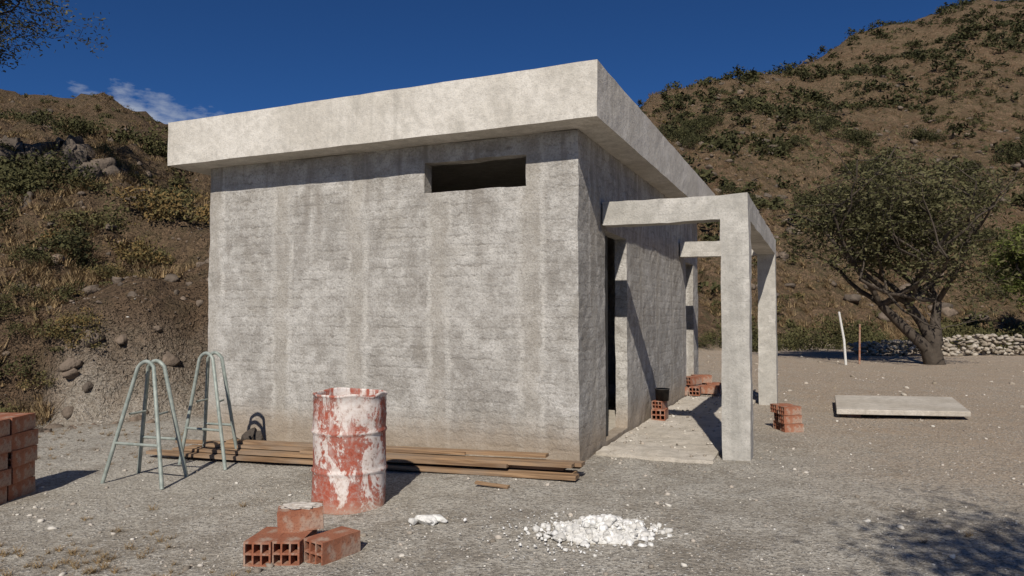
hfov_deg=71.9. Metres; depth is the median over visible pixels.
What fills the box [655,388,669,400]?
paint bucket
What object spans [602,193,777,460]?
portico
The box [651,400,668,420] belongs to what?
brick stack
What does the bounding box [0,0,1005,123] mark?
sky
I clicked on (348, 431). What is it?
oil drum
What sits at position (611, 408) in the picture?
interior floor
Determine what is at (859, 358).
stake
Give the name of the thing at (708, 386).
scattered bricks
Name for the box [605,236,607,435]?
door leaf
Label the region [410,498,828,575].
white plaster rubble
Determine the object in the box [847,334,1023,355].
stone retaining wall
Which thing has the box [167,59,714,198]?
roof slab
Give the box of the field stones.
[707,354,1023,407]
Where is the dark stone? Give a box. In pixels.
[232,427,263,439]
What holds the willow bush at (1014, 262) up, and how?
on the ground at (770, 526)
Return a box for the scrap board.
[474,481,509,488]
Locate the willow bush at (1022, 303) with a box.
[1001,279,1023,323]
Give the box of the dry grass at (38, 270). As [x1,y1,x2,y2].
[0,20,1023,575]
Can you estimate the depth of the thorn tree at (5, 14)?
17.84 m
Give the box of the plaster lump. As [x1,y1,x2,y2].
[408,514,447,525]
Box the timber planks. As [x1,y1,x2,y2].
[146,439,584,480]
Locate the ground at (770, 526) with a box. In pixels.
[0,0,1023,575]
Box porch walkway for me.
[595,396,757,463]
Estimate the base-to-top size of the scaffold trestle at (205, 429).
1.197 m
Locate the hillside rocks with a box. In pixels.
[0,34,1023,432]
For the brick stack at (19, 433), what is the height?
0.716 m
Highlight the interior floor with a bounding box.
[608,383,615,431]
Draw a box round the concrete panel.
[835,395,970,417]
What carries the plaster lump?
on the ground at (770, 526)
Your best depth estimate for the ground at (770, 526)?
7.24 m
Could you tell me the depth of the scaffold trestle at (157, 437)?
6.73 m
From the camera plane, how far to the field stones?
15.84 m
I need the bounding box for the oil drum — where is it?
[311,387,386,514]
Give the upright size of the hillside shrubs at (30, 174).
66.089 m
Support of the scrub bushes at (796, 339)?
on the ground at (770, 526)
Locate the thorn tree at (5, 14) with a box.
[0,0,110,72]
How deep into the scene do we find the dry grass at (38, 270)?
16.90 m
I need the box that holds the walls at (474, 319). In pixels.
[206,129,698,460]
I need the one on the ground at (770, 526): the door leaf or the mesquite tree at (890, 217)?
the mesquite tree at (890, 217)
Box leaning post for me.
[838,312,846,364]
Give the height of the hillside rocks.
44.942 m
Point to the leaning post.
(844, 343)
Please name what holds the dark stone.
on the ground at (770, 526)
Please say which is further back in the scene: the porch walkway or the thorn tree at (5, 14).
the thorn tree at (5, 14)
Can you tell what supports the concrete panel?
on the ground at (770, 526)
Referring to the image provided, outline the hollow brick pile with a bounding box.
[243,501,360,566]
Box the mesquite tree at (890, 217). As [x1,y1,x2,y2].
[775,101,1023,364]
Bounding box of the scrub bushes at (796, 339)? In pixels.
[698,313,1023,352]
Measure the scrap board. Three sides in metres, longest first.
0.307 x 0.053 x 0.025 m
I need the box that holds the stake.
[858,324,860,363]
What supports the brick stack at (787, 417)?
on the ground at (770, 526)
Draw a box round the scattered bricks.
[685,374,721,395]
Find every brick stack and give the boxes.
[0,412,38,503]
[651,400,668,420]
[770,403,803,431]
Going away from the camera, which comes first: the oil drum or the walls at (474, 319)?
the oil drum
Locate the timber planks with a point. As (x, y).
(456, 461)
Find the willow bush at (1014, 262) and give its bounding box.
[982,221,1023,304]
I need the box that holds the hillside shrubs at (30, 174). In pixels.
[0,0,1023,412]
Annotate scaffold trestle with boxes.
[100,359,187,489]
[178,351,237,469]
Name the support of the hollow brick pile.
on the ground at (770, 526)

